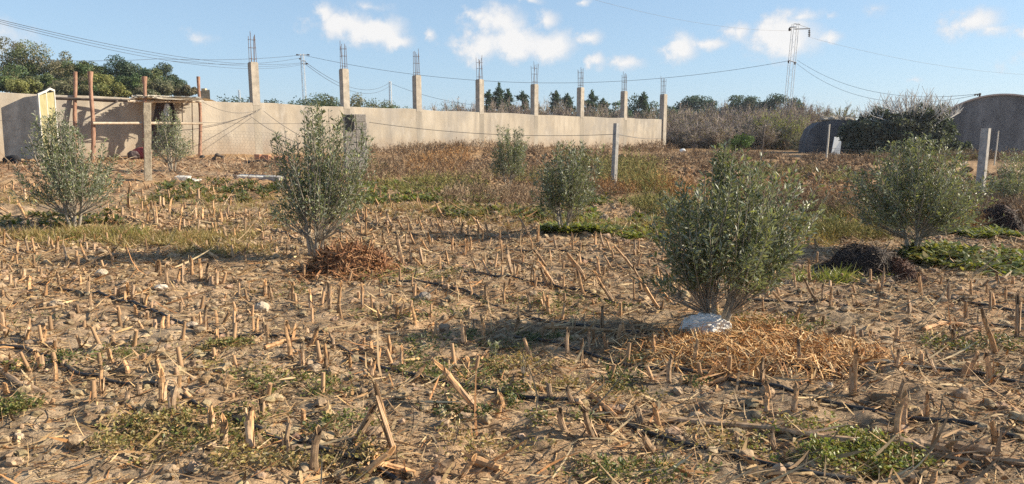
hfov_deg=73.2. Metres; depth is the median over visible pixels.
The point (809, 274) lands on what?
maize stub
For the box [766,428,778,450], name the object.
maize stub
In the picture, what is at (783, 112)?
bare shrub
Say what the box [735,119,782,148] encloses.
bare shrub
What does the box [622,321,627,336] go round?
maize stub
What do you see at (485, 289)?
maize stub
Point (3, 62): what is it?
bank tree
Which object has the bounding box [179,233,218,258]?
fallen stalk
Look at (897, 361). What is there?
maize stub
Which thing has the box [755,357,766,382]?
maize stub
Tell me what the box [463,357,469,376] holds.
maize stub
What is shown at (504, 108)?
bare shrub
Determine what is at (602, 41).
sky
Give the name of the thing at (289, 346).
maize stub
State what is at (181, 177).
slab
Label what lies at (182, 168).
dead litter
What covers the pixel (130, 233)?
grass tufts
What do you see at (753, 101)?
umbrella pine
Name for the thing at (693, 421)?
fallen stalk
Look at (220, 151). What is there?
wire netting
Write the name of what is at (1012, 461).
fallen stalk
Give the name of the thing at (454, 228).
maize stub
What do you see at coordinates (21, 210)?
maize stub
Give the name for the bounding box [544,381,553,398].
maize stub
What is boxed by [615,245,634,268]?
maize stub
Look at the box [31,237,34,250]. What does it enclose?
maize stub
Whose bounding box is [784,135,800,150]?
leafy bush
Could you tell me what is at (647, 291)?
maize stub
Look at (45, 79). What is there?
bank tree
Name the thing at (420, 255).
maize stub
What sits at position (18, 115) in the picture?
end wall
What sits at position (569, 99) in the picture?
conifer tree
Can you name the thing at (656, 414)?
maize stub
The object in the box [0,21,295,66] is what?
overhead cable
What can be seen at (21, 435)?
stone
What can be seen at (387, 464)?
fallen stalk
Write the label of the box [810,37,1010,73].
overhead cable
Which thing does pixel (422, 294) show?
stone
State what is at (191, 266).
maize stub
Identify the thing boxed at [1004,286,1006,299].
maize stub
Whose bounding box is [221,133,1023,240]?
dry weeds
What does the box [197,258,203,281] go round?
maize stub
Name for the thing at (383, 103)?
leafy shrub
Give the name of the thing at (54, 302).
stone
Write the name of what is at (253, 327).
maize stub
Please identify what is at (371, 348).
maize stub
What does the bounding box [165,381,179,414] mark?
maize stub
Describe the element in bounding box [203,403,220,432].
maize stub
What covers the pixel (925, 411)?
maize stub
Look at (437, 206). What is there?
maize stub
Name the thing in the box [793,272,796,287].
maize stub
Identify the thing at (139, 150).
sack
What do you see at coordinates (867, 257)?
hay heap
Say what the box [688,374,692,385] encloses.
maize stub
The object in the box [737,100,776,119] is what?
bare shrub
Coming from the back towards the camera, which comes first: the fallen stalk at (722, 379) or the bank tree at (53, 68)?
the bank tree at (53, 68)
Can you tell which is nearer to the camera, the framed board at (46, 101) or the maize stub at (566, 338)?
the maize stub at (566, 338)
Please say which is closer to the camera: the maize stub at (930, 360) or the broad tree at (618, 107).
the maize stub at (930, 360)
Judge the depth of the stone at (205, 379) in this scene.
4.09 m
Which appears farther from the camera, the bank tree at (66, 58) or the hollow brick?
the bank tree at (66, 58)
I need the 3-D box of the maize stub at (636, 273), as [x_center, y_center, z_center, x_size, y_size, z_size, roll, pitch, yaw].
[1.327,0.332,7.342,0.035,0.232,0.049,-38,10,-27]
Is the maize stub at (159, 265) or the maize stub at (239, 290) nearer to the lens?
the maize stub at (239, 290)
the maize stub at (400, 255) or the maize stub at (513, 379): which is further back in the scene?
the maize stub at (400, 255)
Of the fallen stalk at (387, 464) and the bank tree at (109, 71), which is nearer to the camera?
the fallen stalk at (387, 464)
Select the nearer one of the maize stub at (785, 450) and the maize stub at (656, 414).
the maize stub at (785, 450)
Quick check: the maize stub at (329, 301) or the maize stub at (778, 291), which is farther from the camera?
the maize stub at (778, 291)
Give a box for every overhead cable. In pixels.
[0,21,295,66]
[0,23,297,68]
[1,55,297,60]
[2,20,294,64]
[309,56,785,82]
[597,0,775,30]
[799,61,973,96]
[800,66,973,102]
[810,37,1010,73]
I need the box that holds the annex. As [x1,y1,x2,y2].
[798,120,906,153]
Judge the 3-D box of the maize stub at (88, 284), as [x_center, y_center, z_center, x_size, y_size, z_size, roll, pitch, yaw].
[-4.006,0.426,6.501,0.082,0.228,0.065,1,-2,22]
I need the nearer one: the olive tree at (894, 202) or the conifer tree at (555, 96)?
the olive tree at (894, 202)
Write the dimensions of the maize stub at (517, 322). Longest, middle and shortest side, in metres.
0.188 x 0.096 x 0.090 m
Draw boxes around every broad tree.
[607,100,631,117]
[627,92,642,114]
[648,100,667,118]
[657,105,683,115]
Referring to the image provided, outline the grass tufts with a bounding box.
[0,178,910,284]
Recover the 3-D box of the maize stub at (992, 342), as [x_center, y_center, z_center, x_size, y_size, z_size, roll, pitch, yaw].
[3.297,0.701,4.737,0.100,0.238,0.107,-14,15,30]
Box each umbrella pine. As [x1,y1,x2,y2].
[674,101,691,111]
[680,95,712,115]
[702,100,720,117]
[718,95,745,116]
[737,95,747,117]
[739,95,766,114]
[761,93,790,114]
[789,97,804,113]
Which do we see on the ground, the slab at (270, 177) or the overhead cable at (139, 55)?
the slab at (270, 177)
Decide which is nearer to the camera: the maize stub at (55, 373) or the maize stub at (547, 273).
the maize stub at (55, 373)
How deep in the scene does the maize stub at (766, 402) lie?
3.75 m
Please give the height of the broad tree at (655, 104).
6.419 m
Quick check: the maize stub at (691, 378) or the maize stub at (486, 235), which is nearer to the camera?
the maize stub at (691, 378)
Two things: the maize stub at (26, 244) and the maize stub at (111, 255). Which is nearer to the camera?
the maize stub at (111, 255)
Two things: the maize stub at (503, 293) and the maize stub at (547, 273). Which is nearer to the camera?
the maize stub at (503, 293)
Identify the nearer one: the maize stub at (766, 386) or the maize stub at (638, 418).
the maize stub at (638, 418)
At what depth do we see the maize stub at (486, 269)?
7.43 m
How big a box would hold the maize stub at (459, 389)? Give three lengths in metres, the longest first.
0.465 x 0.110 x 0.104 m
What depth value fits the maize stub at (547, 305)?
5.97 m
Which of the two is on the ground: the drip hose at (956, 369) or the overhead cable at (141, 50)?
the drip hose at (956, 369)
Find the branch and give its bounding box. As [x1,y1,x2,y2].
[211,153,224,160]
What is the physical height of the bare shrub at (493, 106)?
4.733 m
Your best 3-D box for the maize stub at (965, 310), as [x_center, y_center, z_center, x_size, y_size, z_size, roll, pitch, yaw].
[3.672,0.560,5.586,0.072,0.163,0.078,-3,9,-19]
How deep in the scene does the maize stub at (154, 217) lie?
10.98 m
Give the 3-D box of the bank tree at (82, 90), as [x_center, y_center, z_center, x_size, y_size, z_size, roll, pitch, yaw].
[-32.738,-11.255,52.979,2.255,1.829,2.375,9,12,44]
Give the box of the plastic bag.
[679,312,731,335]
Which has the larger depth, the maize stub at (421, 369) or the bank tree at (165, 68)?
the bank tree at (165, 68)
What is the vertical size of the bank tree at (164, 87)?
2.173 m
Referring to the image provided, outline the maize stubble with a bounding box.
[0,179,1017,483]
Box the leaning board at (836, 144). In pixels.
[831,137,840,153]
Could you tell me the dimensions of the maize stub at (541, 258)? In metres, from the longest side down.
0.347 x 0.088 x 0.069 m
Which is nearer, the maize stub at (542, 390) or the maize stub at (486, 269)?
the maize stub at (542, 390)
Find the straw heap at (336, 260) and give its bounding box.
[276,234,416,284]
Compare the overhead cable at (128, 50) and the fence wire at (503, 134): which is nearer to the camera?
the fence wire at (503, 134)
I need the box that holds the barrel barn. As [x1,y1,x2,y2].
[946,93,1023,153]
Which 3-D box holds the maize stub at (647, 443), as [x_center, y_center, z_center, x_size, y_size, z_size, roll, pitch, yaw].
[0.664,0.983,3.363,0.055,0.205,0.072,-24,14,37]
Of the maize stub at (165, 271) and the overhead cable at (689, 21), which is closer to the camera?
the maize stub at (165, 271)
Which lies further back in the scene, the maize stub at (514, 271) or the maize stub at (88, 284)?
the maize stub at (514, 271)
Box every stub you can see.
[0,205,12,216]
[0,310,5,330]
[2,229,5,245]
[2,382,9,394]
[5,232,14,243]
[16,199,27,218]
[19,265,21,278]
[23,324,30,345]
[24,239,28,252]
[25,329,30,339]
[28,275,31,290]
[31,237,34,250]
[33,349,49,370]
[42,326,45,341]
[48,361,58,381]
[50,238,53,252]
[55,236,60,253]
[55,270,60,284]
[60,358,67,370]
[62,241,68,260]
[80,242,87,259]
[84,275,89,292]
[88,293,92,307]
[95,366,108,395]
[106,246,114,260]
[106,347,114,362]
[122,360,130,373]
[124,387,130,407]
[126,282,129,295]
[127,187,131,207]
[128,283,135,299]
[133,304,137,314]
[136,382,142,396]
[139,291,143,308]
[144,293,148,305]
[146,206,148,221]
[152,206,155,223]
[154,355,161,372]
[154,367,168,404]
[155,246,159,260]
[155,260,157,275]
[158,260,161,275]
[160,316,164,327]
[163,263,171,285]
[165,314,169,328]
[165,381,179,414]
[177,375,181,387]
[178,215,181,230]
[179,301,182,312]
[180,261,184,284]
[190,256,193,274]
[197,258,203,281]
[198,311,201,324]
[203,304,209,332]
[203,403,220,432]
[205,261,208,282]
[213,267,218,284]
[214,310,218,325]
[217,413,236,446]
[230,307,236,330]
[238,281,242,297]
[243,216,246,230]
[243,404,257,452]
[252,317,254,331]
[255,316,258,332]
[256,398,264,419]
[262,279,267,295]
[268,283,275,300]
[279,234,283,245]
[279,417,291,453]
[284,325,294,360]
[285,320,291,334]
[289,284,293,299]
[298,346,306,365]
[300,408,305,425]
[306,326,319,344]
[308,289,314,310]
[309,425,321,472]
[323,282,326,301]
[323,343,330,368]
[326,282,332,309]
[328,332,336,351]
[337,280,341,312]
[348,354,352,367]
[351,401,376,443]
[351,445,395,481]
[360,285,363,308]
[365,217,367,235]
[369,341,373,353]
[369,358,377,377]
[370,294,373,316]
[372,380,402,454]
[385,210,394,227]
[387,334,391,354]
[395,304,398,317]
[396,234,405,263]
[397,344,402,368]
[399,300,404,317]
[408,231,414,244]
[408,244,412,262]
[410,363,426,382]
[411,306,416,324]
[417,216,423,229]
[417,244,424,264]
[427,455,453,477]
[432,358,482,412]
[435,202,444,218]
[436,219,445,236]
[448,215,457,232]
[450,236,454,250]
[457,320,466,344]
[458,453,476,477]
[463,239,466,255]
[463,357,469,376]
[469,237,471,250]
[472,216,483,231]
[480,321,485,342]
[481,257,490,273]
[484,284,487,300]
[485,223,489,239]
[494,404,502,418]
[498,392,508,409]
[500,240,503,262]
[501,282,505,302]
[505,245,512,274]
[509,374,515,389]
[512,262,517,276]
[513,317,519,333]
[517,215,531,237]
[517,351,528,384]
[526,291,531,312]
[527,370,532,390]
[532,248,547,266]
[534,224,538,241]
[537,413,555,424]
[538,383,544,393]
[539,261,554,283]
[539,266,548,285]
[540,291,545,310]
[544,295,553,313]
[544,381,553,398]
[555,406,573,434]
[563,327,572,357]
[565,385,576,406]
[566,252,585,276]
[571,231,573,251]
[576,270,585,294]
[579,405,600,440]
[580,339,583,362]
[587,328,590,351]
[593,271,615,301]
[596,256,600,276]
[599,303,605,327]
[600,231,604,246]
[602,333,611,354]
[604,254,612,269]
[605,238,610,250]
[606,423,618,436]
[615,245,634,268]
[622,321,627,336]
[631,323,639,339]
[632,264,641,279]
[632,279,635,299]
[632,405,645,427]
[637,238,639,252]
[637,430,657,454]
[638,278,659,308]
[650,333,656,356]
[652,402,662,428]
[655,282,671,303]
[664,353,673,382]
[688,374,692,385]
[691,336,698,365]
[693,432,698,442]
[731,432,742,448]
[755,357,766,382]
[761,392,770,413]
[764,379,770,398]
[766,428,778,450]
[773,291,783,302]
[775,287,781,297]
[782,315,785,328]
[783,446,789,460]
[787,380,799,412]
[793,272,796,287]
[794,307,800,321]
[795,338,801,364]
[802,276,817,302]
[806,259,811,282]
[821,283,823,298]
[827,287,833,306]
[842,347,859,396]
[875,294,880,307]
[879,268,884,291]
[893,349,902,368]
[893,402,903,435]
[896,378,905,402]
[901,389,908,424]
[906,297,912,314]
[917,272,922,298]
[917,350,924,364]
[919,390,931,416]
[923,350,939,375]
[926,471,937,483]
[946,277,950,300]
[951,329,956,344]
[961,302,969,318]
[966,351,979,375]
[969,279,972,294]
[980,307,988,335]
[983,351,999,381]
[985,329,1001,353]
[987,421,1004,446]
[992,293,995,308]
[995,273,1000,283]
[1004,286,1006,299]
[1009,292,1023,337]
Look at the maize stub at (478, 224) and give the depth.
10.67 m
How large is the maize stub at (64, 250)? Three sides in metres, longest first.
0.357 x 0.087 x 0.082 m
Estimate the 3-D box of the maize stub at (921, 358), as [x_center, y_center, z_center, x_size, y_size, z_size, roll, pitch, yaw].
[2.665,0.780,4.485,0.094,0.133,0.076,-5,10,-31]
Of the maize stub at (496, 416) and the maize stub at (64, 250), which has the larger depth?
the maize stub at (64, 250)
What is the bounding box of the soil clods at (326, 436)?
[0,198,1023,483]
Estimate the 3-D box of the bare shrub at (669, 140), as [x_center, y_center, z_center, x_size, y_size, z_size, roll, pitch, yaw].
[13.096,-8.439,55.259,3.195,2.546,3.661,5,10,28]
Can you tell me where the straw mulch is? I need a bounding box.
[590,308,929,385]
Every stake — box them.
[761,124,764,159]
[825,124,829,157]
[993,131,998,164]
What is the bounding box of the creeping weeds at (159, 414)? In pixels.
[0,262,1023,483]
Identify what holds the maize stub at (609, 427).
on the ground
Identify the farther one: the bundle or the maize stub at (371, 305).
the bundle
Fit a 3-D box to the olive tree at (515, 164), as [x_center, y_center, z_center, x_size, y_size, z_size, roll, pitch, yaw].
[-0.073,-2.135,17.441,1.058,1.691,1.036,0,9,0]
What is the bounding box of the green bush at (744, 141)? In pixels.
[729,133,754,155]
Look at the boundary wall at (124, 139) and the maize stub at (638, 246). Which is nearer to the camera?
the maize stub at (638, 246)
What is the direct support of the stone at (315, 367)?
on the ground
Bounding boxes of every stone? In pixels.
[13,433,23,439]
[48,299,64,308]
[94,269,107,276]
[97,365,111,371]
[154,284,167,290]
[186,321,197,327]
[194,342,207,349]
[198,375,212,383]
[214,373,233,386]
[254,301,269,312]
[307,363,321,372]
[418,291,430,300]
[438,323,449,331]
[599,214,608,221]
[689,411,703,417]
[870,392,897,409]
[938,352,955,360]
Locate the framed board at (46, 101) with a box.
[37,88,58,161]
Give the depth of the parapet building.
61.89 m
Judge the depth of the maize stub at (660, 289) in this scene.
6.29 m
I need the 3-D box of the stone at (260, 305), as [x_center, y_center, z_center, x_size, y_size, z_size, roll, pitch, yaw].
[-2.187,0.576,6.030,0.130,0.126,0.100,0,9,0]
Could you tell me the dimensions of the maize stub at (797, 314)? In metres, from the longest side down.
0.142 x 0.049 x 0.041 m
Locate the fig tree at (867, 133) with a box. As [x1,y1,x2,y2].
[836,86,973,155]
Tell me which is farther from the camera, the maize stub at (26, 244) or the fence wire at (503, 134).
the fence wire at (503, 134)
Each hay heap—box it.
[805,240,938,283]
[877,254,932,285]
[977,200,1023,232]
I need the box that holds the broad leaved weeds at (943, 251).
[0,176,1023,277]
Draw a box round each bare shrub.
[431,101,461,110]
[453,96,489,111]
[484,95,507,112]
[488,97,525,113]
[508,95,538,114]
[528,95,556,114]
[545,97,576,115]
[549,102,590,116]
[586,102,613,117]
[588,101,635,118]
[616,107,640,118]
[637,105,658,118]
[644,103,686,147]
[666,106,708,148]
[666,119,726,147]
[666,121,689,148]
[677,102,719,147]
[689,111,741,148]
[699,123,744,148]
[704,98,743,120]
[711,101,754,128]
[718,112,770,148]
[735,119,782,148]
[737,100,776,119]
[754,102,790,127]
[768,96,818,127]
[781,93,830,123]
[798,102,834,121]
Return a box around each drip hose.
[0,344,408,483]
[38,282,855,481]
[154,200,670,337]
[360,219,644,271]
[424,266,1023,330]
[514,335,1014,437]
[753,359,1023,383]
[827,277,1023,312]
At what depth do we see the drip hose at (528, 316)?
6.34 m
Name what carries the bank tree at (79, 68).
on the ground
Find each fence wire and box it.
[0,120,336,123]
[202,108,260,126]
[369,122,614,135]
[806,145,977,153]
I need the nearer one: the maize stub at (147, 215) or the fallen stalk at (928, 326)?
the fallen stalk at (928, 326)
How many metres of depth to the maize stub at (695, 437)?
3.46 m
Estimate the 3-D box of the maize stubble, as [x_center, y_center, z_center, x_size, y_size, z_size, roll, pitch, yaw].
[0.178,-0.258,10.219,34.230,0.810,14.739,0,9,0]
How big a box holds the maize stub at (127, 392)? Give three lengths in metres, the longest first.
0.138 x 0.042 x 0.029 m
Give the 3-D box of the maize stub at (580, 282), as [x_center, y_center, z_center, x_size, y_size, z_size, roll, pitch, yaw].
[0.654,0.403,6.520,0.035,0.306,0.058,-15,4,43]
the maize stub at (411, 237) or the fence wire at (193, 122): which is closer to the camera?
the maize stub at (411, 237)
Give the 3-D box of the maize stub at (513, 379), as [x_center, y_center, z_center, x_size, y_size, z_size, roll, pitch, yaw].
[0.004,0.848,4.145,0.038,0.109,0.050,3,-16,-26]
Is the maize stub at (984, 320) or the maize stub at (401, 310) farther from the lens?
the maize stub at (401, 310)
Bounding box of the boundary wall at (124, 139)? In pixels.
[0,33,667,160]
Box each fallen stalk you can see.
[0,344,48,395]
[1,350,30,366]
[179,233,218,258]
[261,315,310,349]
[359,449,416,477]
[456,439,527,479]
[465,343,493,361]
[504,257,537,265]
[545,321,664,332]
[589,391,620,416]
[666,410,864,441]
[678,358,747,384]
[876,420,956,459]
[907,407,990,468]
[922,302,968,330]
[937,436,1004,476]
[972,429,1023,467]
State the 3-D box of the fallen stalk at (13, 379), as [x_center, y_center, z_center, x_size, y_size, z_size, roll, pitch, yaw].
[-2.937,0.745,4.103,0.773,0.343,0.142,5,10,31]
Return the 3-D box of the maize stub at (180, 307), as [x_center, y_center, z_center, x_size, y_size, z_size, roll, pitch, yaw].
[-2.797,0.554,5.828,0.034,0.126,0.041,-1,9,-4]
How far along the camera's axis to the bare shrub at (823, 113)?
70.05 m
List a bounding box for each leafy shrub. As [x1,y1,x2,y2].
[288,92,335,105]
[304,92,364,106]
[350,92,384,107]
[359,97,398,107]
[429,101,461,110]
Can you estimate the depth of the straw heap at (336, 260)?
7.48 m
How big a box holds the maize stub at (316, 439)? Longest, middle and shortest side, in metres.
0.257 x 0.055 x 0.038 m
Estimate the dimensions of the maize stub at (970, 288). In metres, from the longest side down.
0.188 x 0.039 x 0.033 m
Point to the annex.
(815, 135)
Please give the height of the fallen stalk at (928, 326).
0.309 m
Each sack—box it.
[127,151,139,158]
[132,147,143,158]
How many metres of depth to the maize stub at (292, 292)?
6.24 m
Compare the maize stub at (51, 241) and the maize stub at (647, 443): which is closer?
the maize stub at (647, 443)
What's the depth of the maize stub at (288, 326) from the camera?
5.05 m
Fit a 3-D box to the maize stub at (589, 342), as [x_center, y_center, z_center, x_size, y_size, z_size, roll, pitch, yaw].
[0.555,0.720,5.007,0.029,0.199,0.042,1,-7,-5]
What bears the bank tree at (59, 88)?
on the ground
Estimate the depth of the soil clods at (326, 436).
5.14 m
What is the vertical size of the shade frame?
3.642 m
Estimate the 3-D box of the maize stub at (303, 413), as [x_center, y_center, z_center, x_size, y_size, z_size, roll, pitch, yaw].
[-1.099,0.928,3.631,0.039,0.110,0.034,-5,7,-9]
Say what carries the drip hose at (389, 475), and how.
on the ground
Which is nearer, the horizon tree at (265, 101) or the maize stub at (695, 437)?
the maize stub at (695, 437)
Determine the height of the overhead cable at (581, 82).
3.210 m
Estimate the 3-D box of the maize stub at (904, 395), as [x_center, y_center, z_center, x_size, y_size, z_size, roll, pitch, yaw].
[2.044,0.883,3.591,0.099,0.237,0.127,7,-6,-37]
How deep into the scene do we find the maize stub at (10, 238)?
9.47 m
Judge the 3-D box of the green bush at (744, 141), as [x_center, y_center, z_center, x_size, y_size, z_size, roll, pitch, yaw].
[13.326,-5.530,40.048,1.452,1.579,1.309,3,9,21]
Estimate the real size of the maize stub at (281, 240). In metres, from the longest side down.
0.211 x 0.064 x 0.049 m
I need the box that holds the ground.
[0,98,1023,483]
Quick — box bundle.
[2,155,21,163]
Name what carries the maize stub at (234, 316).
on the ground
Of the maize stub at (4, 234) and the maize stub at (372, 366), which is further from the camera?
the maize stub at (4, 234)
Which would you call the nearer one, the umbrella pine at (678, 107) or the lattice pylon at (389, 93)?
the umbrella pine at (678, 107)
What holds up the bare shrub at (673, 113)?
on the ground
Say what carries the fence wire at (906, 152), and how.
attached to the fence post at (983, 152)
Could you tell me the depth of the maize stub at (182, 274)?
6.87 m
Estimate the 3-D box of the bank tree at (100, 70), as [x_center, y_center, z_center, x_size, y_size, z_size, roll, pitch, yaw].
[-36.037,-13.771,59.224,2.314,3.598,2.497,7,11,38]
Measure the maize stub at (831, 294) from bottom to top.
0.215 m
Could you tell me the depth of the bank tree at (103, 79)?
54.54 m
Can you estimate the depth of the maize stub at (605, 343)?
4.92 m
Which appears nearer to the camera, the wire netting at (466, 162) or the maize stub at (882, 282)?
the maize stub at (882, 282)
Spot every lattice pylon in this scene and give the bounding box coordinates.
[296,54,309,98]
[389,81,391,104]
[784,23,810,105]
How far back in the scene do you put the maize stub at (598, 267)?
7.50 m
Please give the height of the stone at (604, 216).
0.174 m
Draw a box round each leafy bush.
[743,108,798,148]
[775,111,815,148]
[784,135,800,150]
[820,105,860,118]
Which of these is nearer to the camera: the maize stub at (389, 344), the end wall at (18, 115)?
the maize stub at (389, 344)
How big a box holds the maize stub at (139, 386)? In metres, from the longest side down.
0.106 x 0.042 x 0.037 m
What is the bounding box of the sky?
[0,0,1023,119]
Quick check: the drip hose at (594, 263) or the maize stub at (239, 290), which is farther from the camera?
the drip hose at (594, 263)
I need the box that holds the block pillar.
[342,114,367,175]
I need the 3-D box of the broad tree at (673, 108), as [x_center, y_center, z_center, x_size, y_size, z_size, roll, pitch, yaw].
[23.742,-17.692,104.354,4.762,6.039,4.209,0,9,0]
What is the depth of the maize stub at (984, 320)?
5.08 m
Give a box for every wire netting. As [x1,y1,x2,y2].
[143,130,338,177]
[371,144,612,183]
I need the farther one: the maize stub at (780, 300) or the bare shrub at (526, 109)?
the bare shrub at (526, 109)
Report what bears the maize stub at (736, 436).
on the ground
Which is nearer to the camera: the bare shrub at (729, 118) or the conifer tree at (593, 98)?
the bare shrub at (729, 118)
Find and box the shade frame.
[55,71,204,159]
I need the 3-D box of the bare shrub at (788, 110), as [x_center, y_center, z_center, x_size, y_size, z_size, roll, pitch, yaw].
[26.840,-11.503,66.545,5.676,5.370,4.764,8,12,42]
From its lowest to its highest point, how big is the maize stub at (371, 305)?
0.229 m
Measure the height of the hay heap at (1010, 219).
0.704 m
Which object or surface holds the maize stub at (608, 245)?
on the ground
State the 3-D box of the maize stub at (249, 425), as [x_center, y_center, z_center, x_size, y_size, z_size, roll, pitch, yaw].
[-1.234,0.908,3.284,0.079,0.274,0.100,-3,-11,-28]
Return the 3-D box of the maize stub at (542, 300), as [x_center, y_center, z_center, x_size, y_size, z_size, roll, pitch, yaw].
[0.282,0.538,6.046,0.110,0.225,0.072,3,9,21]
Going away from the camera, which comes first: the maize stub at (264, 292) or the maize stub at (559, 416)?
the maize stub at (559, 416)
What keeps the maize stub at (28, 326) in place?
on the ground
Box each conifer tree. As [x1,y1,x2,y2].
[484,89,497,112]
[489,82,510,112]
[503,88,517,108]
[512,90,529,113]
[547,90,564,114]
[561,92,576,113]
[584,89,600,116]
[597,97,611,115]
[632,92,652,118]
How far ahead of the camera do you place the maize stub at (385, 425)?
3.23 m
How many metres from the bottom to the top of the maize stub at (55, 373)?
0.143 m
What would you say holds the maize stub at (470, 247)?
on the ground
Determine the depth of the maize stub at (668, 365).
4.24 m
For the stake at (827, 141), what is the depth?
36.01 m
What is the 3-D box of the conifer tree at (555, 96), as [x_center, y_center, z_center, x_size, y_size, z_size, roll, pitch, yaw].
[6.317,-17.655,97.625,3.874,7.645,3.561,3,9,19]
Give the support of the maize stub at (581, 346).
on the ground
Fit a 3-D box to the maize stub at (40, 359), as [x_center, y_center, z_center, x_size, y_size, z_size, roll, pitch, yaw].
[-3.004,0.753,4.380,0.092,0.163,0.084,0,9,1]
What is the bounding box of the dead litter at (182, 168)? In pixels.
[0,153,1023,242]
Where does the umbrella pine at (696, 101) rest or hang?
on the ground
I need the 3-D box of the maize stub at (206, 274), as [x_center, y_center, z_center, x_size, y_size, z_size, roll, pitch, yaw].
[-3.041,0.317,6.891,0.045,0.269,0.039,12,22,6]
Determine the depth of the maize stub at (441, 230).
9.87 m
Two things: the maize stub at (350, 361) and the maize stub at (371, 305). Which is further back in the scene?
the maize stub at (371, 305)
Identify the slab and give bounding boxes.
[174,175,191,180]
[263,175,282,180]
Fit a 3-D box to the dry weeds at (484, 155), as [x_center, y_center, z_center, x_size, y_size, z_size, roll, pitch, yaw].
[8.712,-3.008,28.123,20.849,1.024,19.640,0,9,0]
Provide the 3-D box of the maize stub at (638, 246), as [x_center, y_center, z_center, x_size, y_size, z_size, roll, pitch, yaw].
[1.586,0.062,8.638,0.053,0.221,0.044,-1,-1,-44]
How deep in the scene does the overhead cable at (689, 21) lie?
58.21 m
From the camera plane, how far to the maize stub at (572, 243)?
9.01 m
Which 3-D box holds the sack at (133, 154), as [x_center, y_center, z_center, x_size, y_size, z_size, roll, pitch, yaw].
[-14.709,-3.383,26.798,0.500,0.331,0.322,0,9,0]
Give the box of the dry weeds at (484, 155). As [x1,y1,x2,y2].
[456,150,1021,195]
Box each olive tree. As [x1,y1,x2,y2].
[6,108,134,226]
[27,117,47,168]
[143,107,195,171]
[264,100,380,257]
[489,124,529,187]
[529,138,605,232]
[631,138,840,320]
[836,132,1001,249]
[978,148,1023,204]
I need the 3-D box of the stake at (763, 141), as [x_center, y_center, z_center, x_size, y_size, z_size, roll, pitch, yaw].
[13.099,-5.140,36.048,0.076,2.055,0.318,7,11,38]
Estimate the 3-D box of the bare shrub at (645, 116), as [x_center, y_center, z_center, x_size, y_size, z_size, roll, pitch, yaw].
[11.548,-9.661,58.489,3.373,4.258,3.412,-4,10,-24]
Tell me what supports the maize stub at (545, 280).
on the ground
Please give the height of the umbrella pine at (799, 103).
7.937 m
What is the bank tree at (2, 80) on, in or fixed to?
on the ground
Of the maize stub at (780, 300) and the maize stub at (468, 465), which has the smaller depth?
the maize stub at (468, 465)
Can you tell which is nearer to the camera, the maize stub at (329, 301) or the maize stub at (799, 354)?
the maize stub at (799, 354)
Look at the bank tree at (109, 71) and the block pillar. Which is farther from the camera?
the bank tree at (109, 71)
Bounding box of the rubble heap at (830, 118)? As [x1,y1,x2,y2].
[819,115,857,121]
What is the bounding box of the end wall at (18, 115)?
[1,96,41,158]
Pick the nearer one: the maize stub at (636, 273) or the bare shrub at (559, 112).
the maize stub at (636, 273)
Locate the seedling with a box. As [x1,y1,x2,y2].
[487,340,501,358]
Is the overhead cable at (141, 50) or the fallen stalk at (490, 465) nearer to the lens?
the fallen stalk at (490, 465)
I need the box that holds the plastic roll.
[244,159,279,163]
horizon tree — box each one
[217,94,246,102]
[264,98,281,103]
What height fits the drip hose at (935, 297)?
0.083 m
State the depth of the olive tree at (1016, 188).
14.41 m
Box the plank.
[236,174,265,179]
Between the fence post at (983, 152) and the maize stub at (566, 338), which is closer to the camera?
the maize stub at (566, 338)
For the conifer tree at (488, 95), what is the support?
on the ground
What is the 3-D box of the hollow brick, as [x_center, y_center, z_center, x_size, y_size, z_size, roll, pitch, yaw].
[-10.114,-3.396,27.533,0.302,0.200,0.200,8,8,26]
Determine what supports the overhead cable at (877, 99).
attached to the barrel barn
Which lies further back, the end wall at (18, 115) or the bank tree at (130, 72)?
the bank tree at (130, 72)
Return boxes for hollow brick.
[254,154,261,158]
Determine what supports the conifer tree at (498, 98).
on the ground
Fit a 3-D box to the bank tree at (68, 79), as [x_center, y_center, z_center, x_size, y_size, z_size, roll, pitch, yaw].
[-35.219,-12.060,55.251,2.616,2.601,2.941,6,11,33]
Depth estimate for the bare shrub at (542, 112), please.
60.59 m
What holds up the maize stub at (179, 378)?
on the ground
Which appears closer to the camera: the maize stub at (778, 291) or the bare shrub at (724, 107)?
the maize stub at (778, 291)
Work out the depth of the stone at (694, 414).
3.75 m
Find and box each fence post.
[143,103,151,180]
[611,123,619,183]
[975,128,990,195]
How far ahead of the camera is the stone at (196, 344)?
4.96 m
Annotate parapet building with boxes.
[200,88,209,98]
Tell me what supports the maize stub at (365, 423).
on the ground
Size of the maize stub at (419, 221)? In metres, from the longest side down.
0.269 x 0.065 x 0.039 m
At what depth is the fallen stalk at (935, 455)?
3.20 m
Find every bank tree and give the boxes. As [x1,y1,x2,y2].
[0,36,33,75]
[0,62,38,92]
[0,75,19,92]
[3,78,43,93]
[4,39,49,78]
[22,42,74,78]
[30,72,58,92]
[39,80,72,94]
[46,50,74,75]
[52,76,87,85]
[57,60,93,83]
[65,84,100,95]
[77,60,106,76]
[81,73,114,87]
[95,54,142,78]
[96,82,131,97]
[111,73,150,97]
[114,61,152,87]
[131,86,160,95]
[142,67,163,88]
[148,78,174,95]
[151,61,181,95]
[167,74,187,87]
[172,84,197,95]
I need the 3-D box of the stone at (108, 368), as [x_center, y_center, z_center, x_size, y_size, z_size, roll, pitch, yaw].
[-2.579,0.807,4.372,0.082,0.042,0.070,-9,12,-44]
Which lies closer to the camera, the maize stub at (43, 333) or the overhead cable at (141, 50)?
the maize stub at (43, 333)
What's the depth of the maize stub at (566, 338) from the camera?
4.79 m

